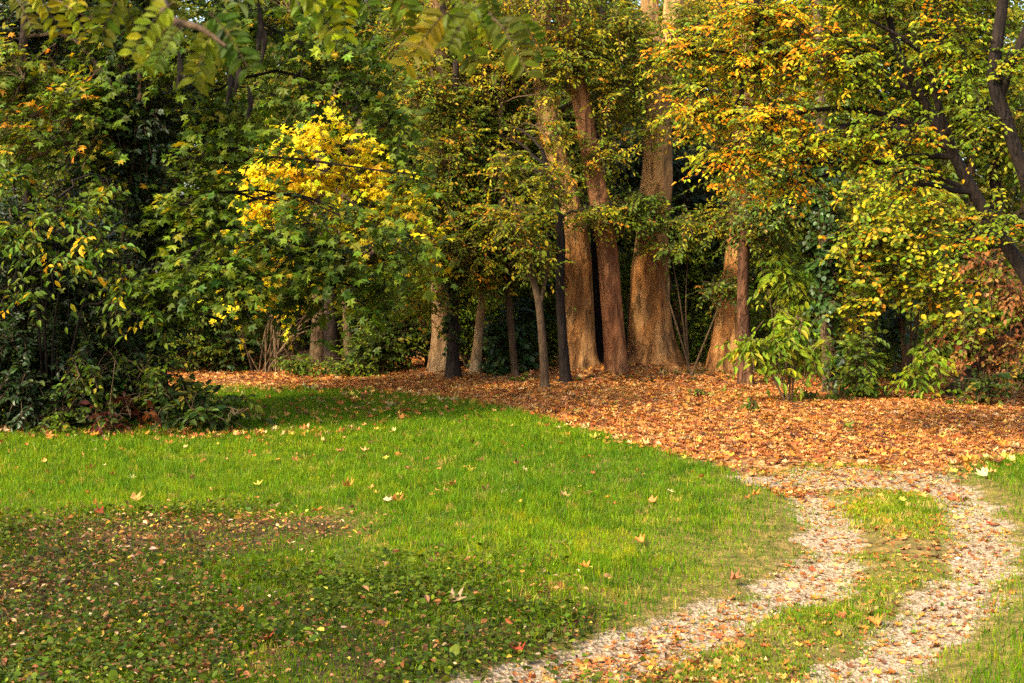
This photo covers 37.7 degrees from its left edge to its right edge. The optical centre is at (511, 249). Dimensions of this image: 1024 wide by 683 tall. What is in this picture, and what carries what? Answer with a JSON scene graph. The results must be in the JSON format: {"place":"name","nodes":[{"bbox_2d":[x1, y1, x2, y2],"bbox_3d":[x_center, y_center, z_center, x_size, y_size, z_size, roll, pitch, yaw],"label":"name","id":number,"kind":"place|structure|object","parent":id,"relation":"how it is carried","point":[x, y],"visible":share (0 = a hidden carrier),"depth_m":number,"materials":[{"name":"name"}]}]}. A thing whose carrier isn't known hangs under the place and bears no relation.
{"place":"outdoors","nodes":[
{"label":"outdoors","id":0,"kind":"place"},
{"bbox_2d":[0,330,1023,682],"bbox_3d":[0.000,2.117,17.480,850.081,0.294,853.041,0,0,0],"label":"ground","id":1,"kind":"structure","parent":0,"point":[704,596],"depth_m":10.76,"materials":[{"name":"green plant"}]},
{"bbox_2d":[0,166,92,432],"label":"holly bush","id":2,"kind":"object","parent":1,"relation":"on","point":[10,344],"visible":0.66,"depth_m":17.82,"materials":[{"name":"green plant"}]},
{"bbox_2d":[0,1,137,423],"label":"maple tree","id":3,"kind":"object","parent":1,"relation":"on","point":[21,74],"visible":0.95,"depth_m":17.85,"materials":[{"name":"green plant"}]},
{"bbox_2d":[0,162,175,425],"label":"walnut sapling","id":4,"kind":"object","parent":1,"relation":"on","point":[10,177],"visible":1,"depth_m":17.14,"materials":[{"name":"green plant"}]},
{"bbox_2d":[0,0,202,372],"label":"woodland tree","id":5,"kind":"object","parent":1,"relation":"on","point":[60,176],"visible":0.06,"depth_m":27.50,"materials":[{"name":"green plant"}]},
{"bbox_2d":[77,391,142,435],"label":"creeper","id":6,"kind":"object","parent":1,"relation":"on","point":[103,419],"visible":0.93,"depth_m":17.44,"materials":[{"name":"green plant"}]},
{"bbox_2d":[0,0,222,433],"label":"holly bush","id":7,"kind":"object","parent":1,"relation":"on","point":[140,150],"visible":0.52,"depth_m":18.37,"materials":[{"name":"green plant"}]},
{"bbox_2d":[20,336,203,436],"bbox_3d":[-4.741,1.746,17.689,1.533,1.469,1.944,0,0,41],"label":"brier bush","id":8,"kind":"object","parent":1,"relation":"on","point":[84,386],"visible":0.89,"depth_m":17.64,"materials":[{"name":"green plant"}]},
{"bbox_2d":[139,399,173,425],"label":"creeper","id":9,"kind":"object","parent":1,"relation":"on","point":[154,415],"visible":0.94,"depth_m":17.33,"materials":[{"name":"brown plant"}]},
{"bbox_2d":[63,0,303,363],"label":"woodland tree","id":10,"kind":"object","parent":1,"relation":"on","point":[227,124],"visible":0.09,"depth_m":29.53,"materials":[{"name":"green plant"}]},
{"bbox_2d":[126,361,277,434],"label":"bush","id":11,"kind":"object","parent":1,"relation":"on","point":[199,415],"visible":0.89,"depth_m":17.74,"materials":[{"name":"green plant"}]},
{"bbox_2d":[181,287,272,374],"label":"understory bush","id":12,"kind":"object","parent":1,"relation":"on","point":[231,349],"visible":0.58,"depth_m":26.81,"materials":[{"name":"green plant"}]},
{"bbox_2d":[163,236,296,372],"bbox_3d":[-5.416,1.165,27.339,3.735,3.318,2.846,0,0,-29],"label":"understory bush","id":13,"kind":"object","parent":1,"relation":"on","point":[182,356],"visible":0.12,"depth_m":26.78,"materials":[{"name":"green plant"}]},
{"bbox_2d":[30,0,463,416],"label":"maple tree","id":14,"kind":"object","parent":1,"relation":"on","point":[229,273],"visible":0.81,"depth_m":18.24,"materials":[{"name":"green plant"}]},
{"bbox_2d":[202,299,325,373],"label":"brushwood shrub","id":15,"kind":"object","parent":1,"relation":"on","point":[276,353],"visible":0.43,"depth_m":26.55,"materials":[{"name":"brown plant"}]},
{"bbox_2d":[9,0,557,121],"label":"locust tree","id":16,"kind":"object","parent":1,"relation":"on","point":[454,25],"visible":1,"depth_m":3.01,"materials":[{"name":"green plant"}]},
{"bbox_2d":[270,353,328,375],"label":"understory bush","id":17,"kind":"object","parent":1,"relation":"on","point":[298,366],"visible":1,"depth_m":25.84,"materials":[{"name":"green plant"}]},
{"bbox_2d":[183,0,429,350],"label":"woodland tree","id":18,"kind":"object","parent":1,"relation":"on","point":[298,344],"visible":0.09,"depth_m":32.86,"materials":[{"name":"green plant"}]},
{"bbox_2d":[216,0,397,367],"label":"plane tree","id":19,"kind":"object","parent":1,"relation":"on","point":[316,351],"visible":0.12,"depth_m":27.07,"materials":[{"name":"green plant"}]},
{"bbox_2d":[215,0,431,370],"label":"alder tree","id":20,"kind":"object","parent":1,"relation":"on","point":[331,334],"visible":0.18,"depth_m":26.66,"materials":[{"name":"green plant"}]},
{"bbox_2d":[198,80,453,370],"bbox_3d":[-2.638,-0.289,23.822,3.914,5.109,4.676,0,0,34],"label":"yellow maple","id":21,"kind":"object","parent":1,"relation":"on","point":[314,132],"visible":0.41,"depth_m":22.91,"materials":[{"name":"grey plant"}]},
{"bbox_2d":[0,382,680,455],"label":"lawn grass","id":22,"kind":"structure","parent":1,"relation":"on","point":[347,418],"depth_m":17.45,"materials":[{"name":"green plant"}]},
{"bbox_2d":[0,498,688,682],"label":"ivy leaf litter","id":23,"kind":"object","parent":1,"relation":"on","point":[276,602],"visible":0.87,"depth_m":9.20,"materials":[{"name":"brown plant"}]},
{"bbox_2d":[314,355,378,377],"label":"understory bush","id":24,"kind":"object","parent":1,"relation":"on","point":[348,368],"visible":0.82,"depth_m":25.84,"materials":[{"name":"green plant"}]},
{"bbox_2d":[0,491,709,682],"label":"ground ivy","id":25,"kind":"object","parent":1,"relation":"on","point":[113,674],"visible":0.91,"depth_m":8.67,"materials":[{"name":"green plant"}]},
{"bbox_2d":[94,506,103,512],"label":"fallen leaf","id":26,"kind":"object","parent":25,"relation":"on","point":[97,510],"visible":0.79,"depth_m":12.07,"materials":[{"name":"red plant"}]},
{"bbox_2d":[231,603,246,612],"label":"fallen leaf","id":27,"kind":"object","parent":25,"relation":"on","point":[241,608],"visible":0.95,"depth_m":8.78,"materials":[{"name":"orange plant"}]},
{"bbox_2d":[448,587,466,601],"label":"fallen leaf","id":28,"kind":"object","parent":25,"relation":"on","point":[458,597],"visible":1,"depth_m":9.04,"materials":[{"name":"beige plant"}]},
{"bbox_2d":[510,641,525,651],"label":"fallen leaf","id":29,"kind":"object","parent":25,"relation":"on","point":[514,647],"visible":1,"depth_m":8.14,"materials":[{"name":"plant"}]},
{"bbox_2d":[312,284,431,376],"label":"understory bush","id":30,"kind":"object","parent":1,"relation":"on","point":[398,349],"visible":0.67,"depth_m":26.12,"materials":[{"name":"green plant"}]},
{"bbox_2d":[292,0,553,345],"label":"woodland tree","id":31,"kind":"object","parent":1,"relation":"on","point":[418,148],"depth_m":34.34,"materials":[{"name":"green plant"}]},
{"bbox_2d":[357,247,502,366],"bbox_3d":[-1.359,1.057,27.552,3.072,2.302,1.962,0,0,0],"label":"understory bush","id":32,"kind":"object","parent":1,"relation":"on","point":[466,326],"visible":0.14,"depth_m":27.34,"materials":[{"name":"green plant"}]},
{"bbox_2d":[346,0,542,371],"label":"plane tree","id":33,"kind":"object","parent":1,"relation":"on","point":[437,361],"visible":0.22,"depth_m":25.81,"materials":[{"name":"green plant"}]},
{"bbox_2d":[383,60,515,378],"bbox_3d":[-1.100,-0.486,25.222,2.323,5.414,2.430,0,0,0],"label":"ivy tree","id":34,"kind":"object","parent":1,"relation":"on","point":[454,332],"visible":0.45,"depth_m":25.08,"materials":[{"name":"green plant"}]},
{"bbox_2d":[412,243,553,367],"bbox_3d":[-0.693,1.289,28.094,3.724,2.935,2.599,0,0,21],"label":"understory bush","id":35,"kind":"object","parent":1,"relation":"on","point":[465,361],"visible":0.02,"depth_m":27.88,"materials":[{"name":"green plant"}]},
{"bbox_2d":[423,189,576,388],"bbox_3d":[-0.197,0.570,25.074,3.033,3.365,2.658,0,0,28],"label":"hackberry tree","id":36,"kind":"object","parent":1,"relation":"on","point":[538,296],"visible":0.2,"depth_m":24.59,"materials":[{"name":"green plant"}]},
{"bbox_2d":[445,65,560,374],"bbox_3d":[-0.402,-0.524,25.723,2.375,5.492,2.329,0,0,-37],"label":"leaning sapling","id":37,"kind":"object","parent":1,"relation":"on","point":[476,357],"visible":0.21,"depth_m":25.51,"materials":[{"name":"green plant"}]},
{"bbox_2d":[0,382,1022,506],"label":"lawn leaf litter","id":38,"kind":"object","parent":1,"relation":"on","point":[963,458],"visible":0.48,"depth_m":17.43,"materials":[{"name":"brown plant"}]},
{"bbox_2d":[466,283,556,375],"bbox_3d":[0.057,1.581,26.281,1.370,1.999,1.951,0,0,20],"label":"ivy mound","id":39,"kind":"object","parent":1,"relation":"on","point":[498,357],"visible":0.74,"depth_m":26.01,"materials":[{"name":"green plant"}]},
{"bbox_2d":[0,0,1023,349],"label":"woods","id":40,"kind":"object","parent":1,"relation":"on","point":[978,166],"visible":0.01,"depth_m":39.22,"materials":[{"name":"green plant"}]},
{"bbox_2d":[472,251,558,369],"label":"understory bush","id":41,"kind":"object","parent":1,"relation":"on","point":[550,304],"visible":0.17,"depth_m":27.08,"materials":[{"name":"green plant"}]},
{"bbox_2d":[508,372,539,380],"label":"weed","id":42,"kind":"object","parent":1,"relation":"on","point":[521,378],"visible":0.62,"depth_m":24.60,"materials":[{"name":"green plant"}]},
{"bbox_2d":[404,0,653,369],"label":"plane tree","id":43,"kind":"object","parent":1,"relation":"on","point":[580,321],"visible":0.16,"depth_m":25.39,"materials":[{"name":"brown plant"}]},
{"bbox_2d":[417,81,644,384],"bbox_3d":[0.202,-0.399,25.715,4.616,5.307,2.573,0,0,27],"label":"dark sapling","id":44,"kind":"object","parent":1,"relation":"on","point":[565,376],"visible":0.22,"depth_m":24.35,"materials":[{"name":"green plant"}]},
{"bbox_2d":[401,0,662,354],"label":"woodland tree","id":45,"kind":"object","parent":1,"relation":"on","point":[568,110],"visible":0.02,"depth_m":31.55,"materials":[{"name":"grey plant"}]},
{"bbox_2d":[381,0,683,376],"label":"hackberry tree","id":46,"kind":"object","parent":1,"relation":"on","point":[510,220],"visible":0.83,"depth_m":24.55,"materials":[{"name":"green plant"}]},
{"bbox_2d":[43,354,1023,498],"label":"leaf litter","id":47,"kind":"object","parent":1,"relation":"on","point":[894,405],"visible":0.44,"depth_m":19.94,"materials":[{"name":"brown plant"}]},
{"bbox_2d":[736,396,759,412],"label":"weed","id":48,"kind":"object","parent":47,"relation":"on","point":[751,407],"visible":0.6,"depth_m":20.33,"materials":[{"name":"green plant"}]},
{"bbox_2d":[577,560,589,566],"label":"fallen leaf","id":49,"kind":"object","parent":1,"relation":"on","point":[585,564],"visible":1,"depth_m":10.03,"materials":[{"name":"yellow plant"}]},
{"bbox_2d":[167,363,1023,482],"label":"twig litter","id":50,"kind":"object","parent":1,"relation":"on","point":[703,411],"visible":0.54,"depth_m":20.83,"materials":[{"name":"brown plant"}]},
{"bbox_2d":[590,0,606,361],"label":"plane tree","id":51,"kind":"object","parent":1,"relation":"on","point":[598,317],"visible":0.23,"depth_m":26.75,"materials":[{"name":"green plant"}]},
{"bbox_2d":[555,0,666,374],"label":"plane tree","id":52,"kind":"object","parent":1,"relation":"on","point":[615,353],"visible":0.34,"depth_m":24.87,"materials":[{"name":"brown plant"}]},
{"bbox_2d":[617,238,634,346],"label":"understory bush","id":53,"kind":"object","parent":1,"relation":"on","point":[625,274],"visible":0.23,"depth_m":28.68,"materials":[{"name":"black plant"}]},
{"bbox_2d":[520,0,734,348],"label":"woodland tree","id":54,"kind":"object","parent":1,"relation":"on","point":[579,183],"visible":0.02,"depth_m":33.38,"materials":[{"name":"green plant"}]},
{"bbox_2d":[634,533,644,541],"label":"fallen leaf","id":55,"kind":"object","parent":1,"relation":"on","point":[640,538],"visible":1,"depth_m":10.94,"materials":[{"name":"yellow plant"}]},
{"bbox_2d":[594,0,689,369],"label":"plane tree","id":56,"kind":"object","parent":1,"relation":"on","point":[651,338],"visible":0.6,"depth_m":25.92,"materials":[{"name":"brown plant"}]},
{"bbox_2d":[335,365,999,423],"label":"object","id":57,"kind":"structure","parent":1,"relation":"on","point":[699,388],"depth_m":23.45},
{"bbox_2d":[571,113,764,360],"bbox_3d":[3.069,-0.216,27.728,3.708,4.846,2.787,0,0,35],"label":"yew tree","id":58,"kind":"object","parent":1,"relation":"on","point":[696,196],"visible":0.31,"depth_m":27.30,"materials":[{"name":"green plant"}]},
{"bbox_2d":[658,367,678,374],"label":"weed","id":59,"kind":"object","parent":1,"relation":"on","point":[675,371],"visible":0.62,"depth_m":25.17,"materials":[{"name":"green plant"}]},
{"bbox_2d":[593,187,755,376],"bbox_3d":[2.596,0.559,24.888,2.698,3.199,1.492,0,0,20],"label":"hackberry sapling","id":60,"kind":"object","parent":1,"relation":"on","point":[686,230],"visible":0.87,"depth_m":24.79,"materials":[{"name":"green plant"}]},
{"bbox_2d":[681,375,696,381],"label":"weed","id":61,"kind":"object","parent":1,"relation":"on","point":[691,378],"visible":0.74,"depth_m":24.64,"materials":[{"name":"green plant"}]},
{"bbox_2d":[669,236,724,365],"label":"understory bush","id":62,"kind":"object","parent":1,"relation":"on","point":[694,344],"visible":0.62,"depth_m":26.87,"materials":[{"name":"green plant"}]},
{"bbox_2d":[684,384,714,398],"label":"weed","id":63,"kind":"object","parent":1,"relation":"on","point":[697,390],"visible":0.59,"depth_m":22.28,"materials":[{"name":"green plant"}]},
{"bbox_2d":[641,0,774,372],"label":"plane tree","id":64,"kind":"object","parent":1,"relation":"on","point":[725,326],"visible":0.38,"depth_m":24.84,"materials":[{"name":"brown plant"}]},
{"bbox_2d":[578,0,851,346],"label":"woodland tree","id":65,"kind":"object","parent":1,"relation":"on","point":[700,92],"visible":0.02,"depth_m":32.00,"materials":[{"name":"green plant"}]},
{"bbox_2d":[730,569,743,579],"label":"fallen leaf","id":66,"kind":"object","parent":1,"relation":"on","point":[735,576],"visible":1,"depth_m":9.94,"materials":[{"name":"orange plant"}]},
{"bbox_2d":[708,39,812,385],"bbox_3d":[4.006,-0.562,24.451,1.547,5.673,1.448,0,0,36],"label":"alder tree","id":67,"kind":"object","parent":1,"relation":"on","point":[743,320],"visible":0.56,"depth_m":24.19,"materials":[{"name":"brown plant"}]},
{"bbox_2d":[715,304,837,402],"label":"walnut sapling","id":68,"kind":"object","parent":1,"relation":"on","point":[789,339],"visible":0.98,"depth_m":21.36,"materials":[{"name":"green plant"}]},
{"bbox_2d":[747,246,819,384],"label":"ailanthus sapling","id":69,"kind":"object","parent":1,"relation":"on","point":[796,302],"visible":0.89,"depth_m":23.86,"materials":[{"name":"green plant"}]},
{"bbox_2d":[719,0,859,393],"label":"ivy tree","id":70,"kind":"object","parent":1,"relation":"on","point":[824,223],"visible":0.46,"depth_m":22.98,"materials":[{"name":"green plant"}]},
{"bbox_2d":[749,236,838,376],"bbox_3d":[4.682,1.166,26.497,1.831,2.823,2.166,0,0,37],"label":"understory bush","id":71,"kind":"object","parent":1,"relation":"on","point":[764,331],"visible":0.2,"depth_m":26.30,"materials":[{"name":"green plant"}]},
{"bbox_2d":[790,390,822,398],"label":"weed","id":72,"kind":"object","parent":1,"relation":"on","point":[810,393],"visible":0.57,"depth_m":21.93,"materials":[{"name":"green plant"}]},
{"bbox_2d":[674,0,940,356],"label":"woodland tree","id":73,"kind":"object","parent":1,"relation":"on","point":[891,89],"visible":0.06,"depth_m":30.89,"materials":[{"name":"green plant"}]},
{"bbox_2d":[635,0,1023,298],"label":"elm tree","id":74,"kind":"object","parent":1,"relation":"on","point":[762,56],"visible":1,"depth_m":16.02,"materials":[{"name":"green plant"}]},
{"bbox_2d":[826,391,844,399],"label":"weed","id":75,"kind":"object","parent":1,"relation":"on","point":[834,396],"visible":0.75,"depth_m":21.98,"materials":[{"name":"green plant"}]},
{"bbox_2d":[836,421,855,432],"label":"weed","id":76,"kind":"object","parent":1,"relation":"on","point":[847,424],"visible":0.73,"depth_m":17.99,"materials":[{"name":"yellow plant"}]},
{"bbox_2d":[823,326,891,398],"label":"hazel bush","id":77,"kind":"object","parent":1,"relation":"on","point":[857,383],"visible":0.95,"depth_m":22.18,"materials":[{"name":"green plant"}]},
{"bbox_2d":[817,157,938,390],"bbox_3d":[5.497,0.432,22.662,1.836,3.706,2.036,0,0,0],"label":"hazel bush","id":78,"kind":"object","parent":1,"relation":"on","point":[884,289],"visible":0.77,"depth_m":22.50,"materials":[{"name":"yellow plant"}]},
{"bbox_2d":[833,277,942,381],"bbox_3d":[6.485,1.394,25.899,1.977,2.171,2.269,0,0,0],"label":"understory bush","id":79,"kind":"object","parent":1,"relation":"on","point":[888,361],"visible":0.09,"depth_m":25.33,"materials":[{"name":"green plant"}]},
{"bbox_2d":[753,0,1023,355],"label":"woodland tree","id":80,"kind":"object","parent":1,"relation":"on","point":[903,30],"visible":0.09,"depth_m":29.99,"materials":[{"name":"green plant"}]},
{"bbox_2d":[850,249,926,387],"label":"ivy tree","id":81,"kind":"object","parent":1,"relation":"on","point":[898,327],"visible":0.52,"depth_m":23.90,"materials":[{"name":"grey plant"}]},
{"bbox_2d":[877,330,963,400],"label":"chestnut sapling","id":82,"kind":"object","parent":1,"relation":"on","point":[921,357],"visible":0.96,"depth_m":21.99,"materials":[{"name":"green plant"}]},
{"bbox_2d":[832,0,1023,360],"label":"woodland tree","id":83,"kind":"object","parent":1,"relation":"on","point":[997,144],"visible":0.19,"depth_m":29.50,"materials":[{"name":"green plant"}]},
{"bbox_2d":[863,177,1013,390],"bbox_3d":[6.368,0.601,22.337,1.898,3.380,2.347,0,0,-42],"label":"hazel bush","id":84,"kind":"object","parent":1,"relation":"on","point":[917,252],"visible":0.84,"depth_m":22.10,"materials":[{"name":"green plant"}]},
{"bbox_2d":[945,393,973,406],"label":"weed","id":85,"kind":"object","parent":1,"relation":"on","point":[961,399],"visible":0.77,"depth_m":21.41,"materials":[{"name":"green plant"}]},
{"bbox_2d":[919,239,1023,398],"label":"beech bush","id":86,"kind":"object","parent":1,"relation":"on","point":[1014,297],"visible":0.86,"depth_m":21.75,"materials":[{"name":"orange plant"}]},
{"bbox_2d":[942,322,1023,398],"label":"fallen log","id":87,"kind":"object","parent":1,"relation":"on","point":[968,372],"visible":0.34,"depth_m":22.45,"materials":[{"name":"brown wood"}]},
{"bbox_2d":[951,349,1023,405],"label":"bush","id":88,"kind":"object","parent":1,"relation":"on","point":[985,384],"visible":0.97,"depth_m":21.46,"materials":[{"name":"green plant"}]},
{"bbox_2d":[8,0,1023,228],"label":"sky","id":89,"kind":"structure","parent":0,"point":[18,0],"materials":[{"name":"white"}]},
{"bbox_2d":[416,450,1023,682],"bbox_3d":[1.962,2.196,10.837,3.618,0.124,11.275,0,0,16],"label":"path","id":90,"kind":"structure","parent":0,"point":[915,598],"depth_m":9.60,"materials":[{"name":"beige gravel"}]},
{"bbox_2d":[363,486,1023,682],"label":"clover","id":91,"kind":"object","parent":90,"relation":"on","point":[914,630],"visible":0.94,"depth_m":9.36,"materials":[{"name":"green plant"}]},
{"bbox_2d":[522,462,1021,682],"bbox_3d":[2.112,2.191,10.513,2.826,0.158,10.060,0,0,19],"label":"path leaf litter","id":92,"kind":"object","parent":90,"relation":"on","point":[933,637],"visible":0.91,"depth_m":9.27,"materials":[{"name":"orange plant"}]},
{"bbox_2d":[535,459,1023,682],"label":"path grass","id":93,"kind":"structure","parent":90,"relation":"on","point":[892,508],"depth_m":9.46,"materials":[{"name":"green plant"}]},
{"bbox_2d":[866,613,882,624],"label":"fallen leaf","id":94,"kind":"object","parent":93,"relation":"on","point":[877,619],"visible":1,"depth_m":8.90,"materials":[{"name":"yellow plant"}]},
{"bbox_2d":[826,499,835,507],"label":"fallen leaf","id":95,"kind":"object","parent":90,"relation":"on","point":[832,505],"visible":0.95,"depth_m":12.72,"materials":[{"name":"orange plant"}]}
]}

